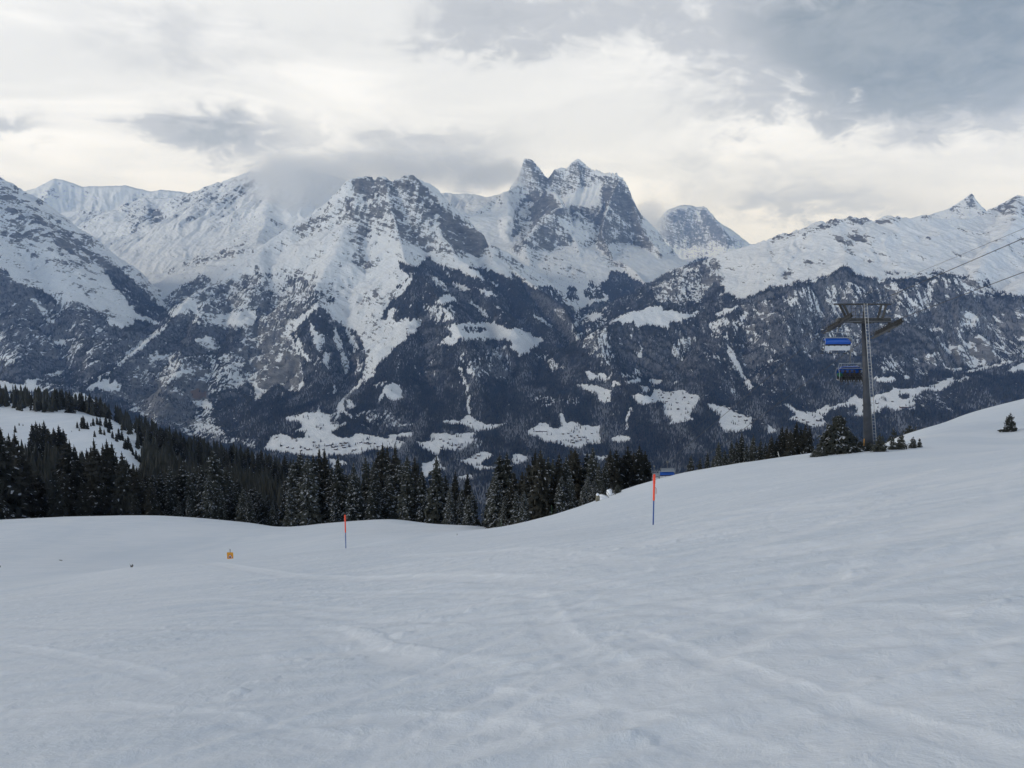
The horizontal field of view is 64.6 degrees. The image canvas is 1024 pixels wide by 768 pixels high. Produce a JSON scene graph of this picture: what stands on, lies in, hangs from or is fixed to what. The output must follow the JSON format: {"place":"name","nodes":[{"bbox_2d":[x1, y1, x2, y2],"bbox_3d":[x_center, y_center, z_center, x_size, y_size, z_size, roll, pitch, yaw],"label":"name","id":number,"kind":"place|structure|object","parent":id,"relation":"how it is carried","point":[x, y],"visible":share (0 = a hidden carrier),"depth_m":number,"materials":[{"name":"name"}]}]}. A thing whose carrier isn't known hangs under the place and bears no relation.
{"place":"outdoors","nodes":[
{"label":"outdoors","id":0,"kind":"place"},
{"bbox_2d":[0,399,1023,767],"bbox_3d":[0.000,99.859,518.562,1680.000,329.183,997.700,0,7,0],"label":"snow slope","id":1,"kind":"structure","parent":0,"point":[864,609],"depth_m":9.40,"materials":[{"name":"white snow"}]},
{"bbox_2d":[0,485,9,519],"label":"spruce tree","id":2,"kind":"object","parent":1,"relation":"on","point":[4,513],"visible":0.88,"depth_m":129.71,"materials":[{"name":"green plant"}]},
{"bbox_2d":[0,427,30,514],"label":"spruce tree","id":3,"kind":"object","parent":1,"relation":"on","point":[25,492],"visible":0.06,"depth_m":144.51,"materials":[{"name":"green plant"}]},
{"bbox_2d":[0,430,31,518],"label":"spruce tree","id":4,"kind":"object","parent":1,"relation":"on","point":[12,495],"visible":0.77,"depth_m":135.90,"materials":[{"name":"green plant"}]},
{"bbox_2d":[10,433,33,475],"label":"spruce tree","id":5,"kind":"object","parent":1,"relation":"on","point":[16,454],"visible":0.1,"depth_m":162.26,"materials":[{"name":"green plant"}]},
{"bbox_2d":[17,450,41,512],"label":"spruce tree","id":6,"kind":"object","parent":1,"relation":"on","point":[23,465],"visible":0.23,"depth_m":156.87,"materials":[{"name":"green plant"}]},
{"bbox_2d":[22,473,39,517],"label":"spruce tree","id":7,"kind":"object","parent":1,"relation":"on","point":[29,499],"visible":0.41,"depth_m":150.40,"materials":[{"name":"green plant"}]},
{"bbox_2d":[32,469,50,513],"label":"spruce tree","id":8,"kind":"object","parent":1,"relation":"on","point":[38,483],"visible":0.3,"depth_m":162.43,"materials":[{"name":"green plant"}]},
{"bbox_2d":[47,471,70,516],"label":"spruce tree","id":9,"kind":"object","parent":1,"relation":"on","point":[57,504],"visible":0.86,"depth_m":138.37,"materials":[{"name":"green plant"}]},
{"bbox_2d":[59,469,77,516],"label":"spruce tree","id":10,"kind":"object","parent":1,"relation":"on","point":[68,497],"visible":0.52,"depth_m":142.85,"materials":[{"name":"green plant"}]},
{"bbox_2d":[59,441,83,486],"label":"spruce tree","id":11,"kind":"object","parent":1,"relation":"on","point":[70,458],"visible":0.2,"depth_m":153.88,"materials":[{"name":"green plant"}]},
{"bbox_2d":[68,463,85,499],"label":"spruce tree","id":12,"kind":"object","parent":1,"relation":"on","point":[76,480],"visible":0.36,"depth_m":148.77,"materials":[{"name":"green plant"}]},
{"bbox_2d":[74,483,92,515],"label":"spruce tree","id":13,"kind":"object","parent":1,"relation":"on","point":[82,508],"visible":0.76,"depth_m":141.85,"materials":[{"name":"green plant"}]},
{"bbox_2d":[81,445,109,515],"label":"spruce tree","id":14,"kind":"object","parent":1,"relation":"on","point":[92,472],"visible":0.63,"depth_m":147.56,"materials":[{"name":"green plant"}]},
{"bbox_2d":[93,475,112,515],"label":"spruce tree","id":15,"kind":"object","parent":1,"relation":"on","point":[107,506],"visible":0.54,"depth_m":148.91,"materials":[{"name":"green plant"}]},
{"bbox_2d":[101,440,116,514],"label":"spruce tree","id":16,"kind":"object","parent":1,"relation":"on","point":[109,477],"visible":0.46,"depth_m":151.15,"materials":[{"name":"green plant"}]},
{"bbox_2d":[110,451,136,515],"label":"spruce tree","id":17,"kind":"object","parent":1,"relation":"on","point":[124,493],"visible":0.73,"depth_m":143.03,"materials":[{"name":"green plant"}]},
{"bbox_2d":[129,490,142,514],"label":"spruce tree","id":18,"kind":"object","parent":1,"relation":"on","point":[134,508],"visible":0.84,"depth_m":135.41,"materials":[{"name":"green plant"}]},
{"bbox_2d":[131,466,146,514],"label":"spruce tree","id":19,"kind":"object","parent":1,"relation":"on","point":[138,487],"visible":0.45,"depth_m":146.18,"materials":[{"name":"green plant"}]},
{"bbox_2d":[0,384,290,523],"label":"hillside forest","id":20,"kind":"object","parent":1,"relation":"on","point":[154,461],"visible":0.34,"depth_m":456.98,"materials":[{"name":"green plant"}]},
{"bbox_2d":[143,483,159,515],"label":"spruce tree","id":21,"kind":"object","parent":1,"relation":"on","point":[150,506],"visible":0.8,"depth_m":138.81,"materials":[{"name":"green plant"}]},
{"bbox_2d":[163,492,175,515],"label":"spruce tree","id":22,"kind":"object","parent":1,"relation":"on","point":[169,510],"visible":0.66,"depth_m":150.68,"materials":[{"name":"green plant"}]},
{"bbox_2d":[164,466,182,513],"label":"spruce tree","id":23,"kind":"object","parent":1,"relation":"on","point":[170,488],"visible":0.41,"depth_m":159.99,"materials":[{"name":"green plant"}]},
{"bbox_2d":[177,464,188,508],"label":"spruce tree","id":24,"kind":"object","parent":1,"relation":"on","point":[182,477],"visible":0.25,"depth_m":166.79,"materials":[{"name":"green plant"}]},
{"bbox_2d":[181,472,197,516],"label":"spruce tree","id":25,"kind":"object","parent":1,"relation":"on","point":[189,488],"visible":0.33,"depth_m":160.88,"materials":[{"name":"green plant"}]},
{"bbox_2d":[193,464,205,517],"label":"spruce tree","id":26,"kind":"object","parent":1,"relation":"on","point":[199,500],"visible":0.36,"depth_m":146.27,"materials":[{"name":"green plant"}]},
{"bbox_2d":[202,473,218,519],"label":"spruce tree","id":27,"kind":"object","parent":1,"relation":"on","point":[209,506],"visible":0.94,"depth_m":133.77,"materials":[{"name":"green plant"}]},
{"bbox_2d":[199,447,229,519],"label":"spruce tree","id":28,"kind":"object","parent":1,"relation":"on","point":[214,471],"visible":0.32,"depth_m":138.96,"materials":[{"name":"green plant"}]},
{"bbox_2d":[214,484,227,519],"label":"spruce tree","id":29,"kind":"object","parent":1,"relation":"on","point":[221,508],"visible":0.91,"depth_m":134.64,"materials":[{"name":"green plant"}]},
{"bbox_2d":[220,467,232,511],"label":"spruce tree","id":30,"kind":"object","parent":1,"relation":"on","point":[225,475],"visible":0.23,"depth_m":145.47,"materials":[{"name":"green plant"}]},
{"bbox_2d":[227,484,239,520],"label":"spruce tree","id":31,"kind":"object","parent":1,"relation":"on","point":[235,497],"visible":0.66,"depth_m":140.59,"materials":[{"name":"green plant"}]},
{"bbox_2d":[235,487,246,521],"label":"spruce tree","id":32,"kind":"object","parent":1,"relation":"on","point":[241,511],"visible":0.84,"depth_m":129.89,"materials":[{"name":"green plant"}]},
{"bbox_2d":[244,497,257,523],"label":"spruce tree","id":33,"kind":"object","parent":1,"relation":"on","point":[249,514],"visible":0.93,"depth_m":129.46,"materials":[{"name":"green plant"}]},
{"bbox_2d":[256,497,268,525],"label":"spruce tree","id":34,"kind":"object","parent":1,"relation":"on","point":[262,518],"visible":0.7,"depth_m":142.53,"materials":[{"name":"green plant"}]},
{"bbox_2d":[267,501,279,526],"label":"spruce tree","id":35,"kind":"object","parent":1,"relation":"on","point":[273,520],"visible":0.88,"depth_m":130.77,"materials":[{"name":"green plant"}]},
{"bbox_2d":[277,477,288,526],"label":"spruce tree","id":36,"kind":"object","parent":1,"relation":"on","point":[281,513],"visible":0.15,"depth_m":146.33,"materials":[{"name":"green plant"}]},
{"bbox_2d":[280,486,299,526],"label":"spruce tree","id":37,"kind":"object","parent":1,"relation":"on","point":[290,518],"visible":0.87,"depth_m":130.14,"materials":[{"name":"green plant"}]},
{"bbox_2d":[280,458,299,526],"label":"spruce tree","id":38,"kind":"object","parent":1,"relation":"on","point":[292,478],"visible":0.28,"depth_m":144.52,"materials":[{"name":"green plant"}]},
{"bbox_2d":[282,451,304,524],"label":"spruce tree","id":39,"kind":"object","parent":1,"relation":"on","point":[300,462],"visible":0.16,"depth_m":145.06,"materials":[{"name":"green plant"}]},
{"bbox_2d":[295,456,326,525],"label":"spruce tree","id":40,"kind":"object","parent":1,"relation":"on","point":[308,505],"visible":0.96,"depth_m":130.02,"materials":[{"name":"green plant"}]},
{"bbox_2d":[311,455,329,522],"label":"spruce tree","id":41,"kind":"object","parent":1,"relation":"on","point":[321,496],"visible":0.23,"depth_m":141.57,"materials":[{"name":"green plant"}]},
{"bbox_2d":[320,448,330,493],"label":"spruce tree","id":42,"kind":"object","parent":1,"relation":"on","point":[324,463],"visible":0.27,"depth_m":152.39,"materials":[{"name":"green plant"}]},
{"bbox_2d":[324,466,333,519],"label":"spruce tree","id":43,"kind":"object","parent":1,"relation":"on","point":[329,489],"visible":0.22,"depth_m":145.76,"materials":[{"name":"green plant"}]},
{"bbox_2d":[324,458,344,520],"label":"spruce tree","id":44,"kind":"object","parent":1,"relation":"on","point":[337,485],"visible":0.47,"depth_m":136.81,"materials":[{"name":"green plant"}]},
{"bbox_2d":[329,492,342,522],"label":"spruce tree","id":45,"kind":"object","parent":1,"relation":"on","point":[335,515],"visible":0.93,"depth_m":129.76,"materials":[{"name":"green plant"}]},
{"bbox_2d":[343,474,365,521],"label":"spruce tree","id":46,"kind":"object","parent":1,"relation":"on","point":[354,505],"visible":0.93,"depth_m":128.75,"materials":[{"name":"green plant"}]},
{"bbox_2d":[343,461,365,520],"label":"spruce tree","id":47,"kind":"object","parent":1,"relation":"on","point":[358,483],"visible":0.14,"depth_m":130.74,"materials":[{"name":"green plant"}]},
{"bbox_2d":[360,456,370,500],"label":"spruce tree","id":48,"kind":"object","parent":1,"relation":"on","point":[364,475],"visible":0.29,"depth_m":144.41,"materials":[{"name":"green plant"}]},
{"bbox_2d":[364,460,381,505],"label":"spruce tree","id":49,"kind":"object","parent":1,"relation":"on","point":[374,471],"visible":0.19,"depth_m":142.60,"materials":[{"name":"green plant"}]},
{"bbox_2d":[364,475,382,519],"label":"spruce tree","id":50,"kind":"object","parent":1,"relation":"on","point":[373,506],"visible":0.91,"depth_m":128.22,"materials":[{"name":"green plant"}]},
{"bbox_2d":[377,442,388,490],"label":"spruce tree","id":51,"kind":"object","parent":1,"relation":"on","point":[383,464],"visible":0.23,"depth_m":154.83,"materials":[{"name":"green plant"}]},
{"bbox_2d":[380,475,398,519],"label":"spruce tree","id":52,"kind":"object","parent":1,"relation":"on","point":[389,502],"visible":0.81,"depth_m":131.68,"materials":[{"name":"green plant"}]},
{"bbox_2d":[386,445,401,486],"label":"spruce tree","id":53,"kind":"object","parent":1,"relation":"on","point":[395,460],"visible":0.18,"depth_m":144.82,"materials":[{"name":"green plant"}]},
{"bbox_2d":[392,461,404,518],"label":"spruce tree","id":54,"kind":"object","parent":1,"relation":"on","point":[397,481],"visible":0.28,"depth_m":133.42,"materials":[{"name":"green plant"}]},
{"bbox_2d":[395,457,417,520],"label":"spruce tree","id":55,"kind":"object","parent":1,"relation":"on","point":[407,499],"visible":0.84,"depth_m":126.32,"materials":[{"name":"green plant"}]},
{"bbox_2d":[411,457,419,487],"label":"spruce tree","id":56,"kind":"object","parent":1,"relation":"on","point":[415,469],"visible":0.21,"depth_m":143.35,"materials":[{"name":"green plant"}]},
{"bbox_2d":[412,469,429,522],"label":"spruce tree","id":57,"kind":"object","parent":1,"relation":"on","point":[419,513],"visible":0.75,"depth_m":126.47,"materials":[{"name":"green plant"}]},
{"bbox_2d":[424,456,446,523],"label":"spruce tree","id":58,"kind":"object","parent":1,"relation":"on","point":[435,497],"visible":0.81,"depth_m":122.62,"materials":[{"name":"green plant"}]},
{"bbox_2d":[443,494,456,524],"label":"spruce tree","id":59,"kind":"object","parent":1,"relation":"on","point":[449,514],"visible":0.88,"depth_m":115.34,"materials":[{"name":"green plant"}]},
{"bbox_2d":[451,472,459,509],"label":"spruce tree","id":60,"kind":"object","parent":1,"relation":"on","point":[455,489],"visible":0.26,"depth_m":144.14,"materials":[{"name":"green plant"}]},
{"bbox_2d":[454,499,463,524],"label":"spruce tree","id":61,"kind":"object","parent":1,"relation":"on","point":[460,514],"visible":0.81,"depth_m":115.52,"materials":[{"name":"green plant"}]},
{"bbox_2d":[462,496,475,525],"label":"spruce tree","id":62,"kind":"object","parent":1,"relation":"on","point":[469,517],"visible":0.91,"depth_m":108.31,"materials":[{"name":"green plant"}]},
{"bbox_2d":[468,490,480,525],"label":"spruce tree","id":63,"kind":"object","parent":1,"relation":"on","point":[475,508],"visible":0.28,"depth_m":116.92,"materials":[{"name":"green plant"}]},
{"bbox_2d":[483,472,501,528],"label":"spruce tree","id":64,"kind":"object","parent":1,"relation":"on","point":[494,513],"visible":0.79,"depth_m":93.05,"materials":[{"name":"green plant"}]},
{"bbox_2d":[481,453,504,517],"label":"spruce tree","id":65,"kind":"object","parent":1,"relation":"on","point":[498,469],"visible":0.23,"depth_m":100.49,"materials":[{"name":"green plant"}]},
{"bbox_2d":[497,500,508,526],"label":"spruce tree","id":66,"kind":"object","parent":1,"relation":"on","point":[503,518],"visible":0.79,"depth_m":86.48,"materials":[{"name":"green plant"}]},
{"bbox_2d":[497,453,513,500],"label":"spruce tree","id":67,"kind":"object","parent":1,"relation":"on","point":[506,480],"visible":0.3,"depth_m":99.97,"materials":[{"name":"green plant"}]},
{"bbox_2d":[500,472,521,521],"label":"spruce tree","id":68,"kind":"object","parent":1,"relation":"on","point":[510,493],"visible":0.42,"depth_m":86.68,"materials":[{"name":"green plant"}]},
{"bbox_2d":[507,492,520,525],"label":"spruce tree","id":69,"kind":"object","parent":1,"relation":"on","point":[515,510],"visible":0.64,"depth_m":82.18,"materials":[{"name":"green plant"}]},
{"bbox_2d":[516,492,530,522],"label":"spruce tree","id":70,"kind":"object","parent":1,"relation":"on","point":[523,513],"visible":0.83,"depth_m":78.69,"materials":[{"name":"green plant"}]},
{"bbox_2d":[520,465,531,500],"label":"spruce tree","id":71,"kind":"object","parent":1,"relation":"on","point":[525,486],"visible":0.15,"depth_m":93.01,"materials":[{"name":"green plant"}]},
{"bbox_2d":[526,450,538,505],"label":"spruce tree","id":72,"kind":"object","parent":1,"relation":"on","point":[533,462],"visible":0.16,"depth_m":87.24,"materials":[{"name":"green plant"}]},
{"bbox_2d":[526,448,553,519],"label":"spruce tree","id":73,"kind":"object","parent":1,"relation":"on","point":[540,499],"visible":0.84,"depth_m":82.16,"materials":[{"name":"green plant"}]},
{"bbox_2d":[550,453,566,508],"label":"spruce tree","id":74,"kind":"object","parent":1,"relation":"on","point":[559,471],"visible":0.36,"depth_m":83.19,"materials":[{"name":"green plant"}]},
{"bbox_2d":[552,477,570,514],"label":"spruce tree","id":75,"kind":"object","parent":1,"relation":"on","point":[560,500],"visible":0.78,"depth_m":80.44,"materials":[{"name":"green plant"}]},
{"bbox_2d":[565,477,578,509],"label":"spruce tree","id":76,"kind":"object","parent":1,"relation":"on","point":[573,501],"visible":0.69,"depth_m":80.84,"materials":[{"name":"green plant"}]},
{"bbox_2d":[569,447,583,506],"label":"spruce tree","id":77,"kind":"object","parent":1,"relation":"on","point":[575,466],"visible":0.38,"depth_m":87.04,"materials":[{"name":"green plant"}]},
{"bbox_2d":[578,448,605,503],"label":"spruce tree","id":78,"kind":"object","parent":1,"relation":"on","point":[592,464],"visible":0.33,"depth_m":85.61,"materials":[{"name":"green plant"}]},
{"bbox_2d":[595,463,602,494],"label":"spruce tree","id":79,"kind":"object","parent":1,"relation":"on","point":[599,479],"visible":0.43,"depth_m":83.80,"materials":[{"name":"green plant"}]},
{"bbox_2d":[602,461,611,495],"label":"spruce tree","id":80,"kind":"object","parent":1,"relation":"on","point":[606,478],"visible":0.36,"depth_m":87.82,"materials":[{"name":"green plant"}]},
{"bbox_2d":[602,448,617,492],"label":"spruce tree","id":81,"kind":"object","parent":1,"relation":"on","point":[611,467],"visible":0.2,"depth_m":107.95,"materials":[{"name":"green plant"}]},
{"bbox_2d":[613,449,626,487],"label":"spruce tree","id":82,"kind":"object","parent":1,"relation":"on","point":[617,464],"visible":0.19,"depth_m":110.14,"materials":[{"name":"green plant"}]},
{"bbox_2d":[620,447,633,488],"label":"spruce tree","id":83,"kind":"object","parent":1,"relation":"on","point":[626,460],"visible":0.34,"depth_m":110.92,"materials":[{"name":"green plant"}]},
{"bbox_2d":[629,443,647,486],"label":"spruce tree","id":84,"kind":"object","parent":1,"relation":"on","point":[639,476],"visible":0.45,"depth_m":110.02,"materials":[{"name":"green plant"}]},
{"bbox_2d":[641,451,651,481],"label":"spruce tree","id":85,"kind":"object","parent":1,"relation":"on","point":[647,472],"visible":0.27,"depth_m":113.11,"materials":[{"name":"green plant"}]},
{"bbox_2d":[712,442,722,466],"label":"spruce tree","id":86,"kind":"object","parent":1,"relation":"on","point":[718,461],"visible":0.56,"depth_m":104.85,"materials":[{"name":"green plant"}]},
{"bbox_2d":[730,439,740,463],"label":"spruce tree","id":87,"kind":"object","parent":1,"relation":"on","point":[736,456],"visible":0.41,"depth_m":117.02,"materials":[{"name":"green plant"}]},
{"bbox_2d":[749,435,757,461],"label":"spruce tree","id":88,"kind":"object","parent":1,"relation":"on","point":[752,451],"visible":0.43,"depth_m":107.75,"materials":[{"name":"green plant"}]},
{"bbox_2d":[777,426,786,456],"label":"spruce tree","id":89,"kind":"object","parent":1,"relation":"on","point":[782,444],"visible":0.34,"depth_m":112.77,"materials":[{"name":"green plant"}]},
{"bbox_2d":[783,430,796,456],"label":"spruce tree","id":90,"kind":"object","parent":1,"relation":"on","point":[790,449],"visible":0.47,"depth_m":108.03,"materials":[{"name":"green plant"}]},
{"bbox_2d":[792,422,803,454],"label":"spruce tree","id":91,"kind":"object","parent":1,"relation":"on","point":[799,450],"visible":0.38,"depth_m":117.54,"materials":[{"name":"green plant"}]},
{"bbox_2d":[802,426,814,453],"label":"spruce tree","id":92,"kind":"object","parent":1,"relation":"on","point":[809,448],"visible":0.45,"depth_m":106.55,"materials":[{"name":"green plant"}]},
{"bbox_2d":[815,415,862,454],"bbox_3d":[25.691,4.405,63.795,3.827,4.137,3.895,-1,8,-9],"label":"fir tree","id":93,"kind":"object","parent":1,"relation":"on","point":[837,438],"visible":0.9,"depth_m":63.18,"materials":[{"name":"green plant"}]},
{"bbox_2d":[821,303,903,445],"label":"lift tower","id":94,"kind":"structure","parent":1,"relation":"on","point":[867,418],"depth_m":81.91,"materials":[{"name":"metal"}]},
{"bbox_2d":[653,238,1023,473],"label":"haul rope","id":95,"kind":"object","parent":94,"relation":"attached to","point":[851,312],"visible":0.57,"depth_m":75.71,"materials":[{"name":"metal"}]},
{"bbox_2d":[658,461,675,478],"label":"chairlift chair","id":96,"kind":"object","parent":95,"relation":"hanging from","point":[665,472],"visible":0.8,"depth_m":144.08,"materials":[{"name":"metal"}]},
{"bbox_2d":[820,319,852,353],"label":"chairlift chair","id":97,"kind":"object","parent":95,"relation":"hanging from","point":[837,343],"visible":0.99,"depth_m":82.34,"materials":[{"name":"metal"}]},
{"bbox_2d":[684,272,1023,471],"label":"haul rope","id":98,"kind":"object","parent":94,"relation":"attached to","point":[870,335],"visible":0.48,"depth_m":83.05,"materials":[{"name":"metal"}]},
{"bbox_2d":[836,348,862,383],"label":"chairlift chair","id":99,"kind":"object","parent":98,"relation":"hanging from","point":[851,368],"visible":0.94,"depth_m":89.61,"materials":[{"name":"metal"}]},
{"bbox_2d":[870,433,888,451],"bbox_3d":[28.125,4.600,61.990,1.408,1.788,1.528,3,8,24],"label":"fir tree","id":100,"kind":"object","parent":1,"relation":"on","point":[880,446],"visible":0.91,"depth_m":61.83,"materials":[{"name":"green plant"}]},
{"bbox_2d":[997,413,1017,431],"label":"fir tree","id":101,"kind":"object","parent":1,"relation":"on","point":[1011,425],"visible":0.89,"depth_m":83.27,"materials":[{"name":"green plant"}]},
{"bbox_2d":[0,158,1023,524],"bbox_3d":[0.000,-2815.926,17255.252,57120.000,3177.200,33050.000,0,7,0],"label":"mountain terrain","id":102,"kind":"structure","parent":0,"point":[578,226],"depth_m":6881.72,"materials":[{"name":"white snow"}]},
{"bbox_2d":[0,256,1023,519],"bbox_3d":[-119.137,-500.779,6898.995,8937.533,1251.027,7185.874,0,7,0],"label":"mountain forest","id":103,"kind":"object","parent":102,"relation":"on","point":[264,410],"visible":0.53,"depth_m":5208.94,"materials":[{"name":"green plant"}]},
{"bbox_2d":[0,0,1023,243],"label":"sky","id":104,"kind":"structure","parent":0,"point":[773,118],"materials":[{"name":"white"}]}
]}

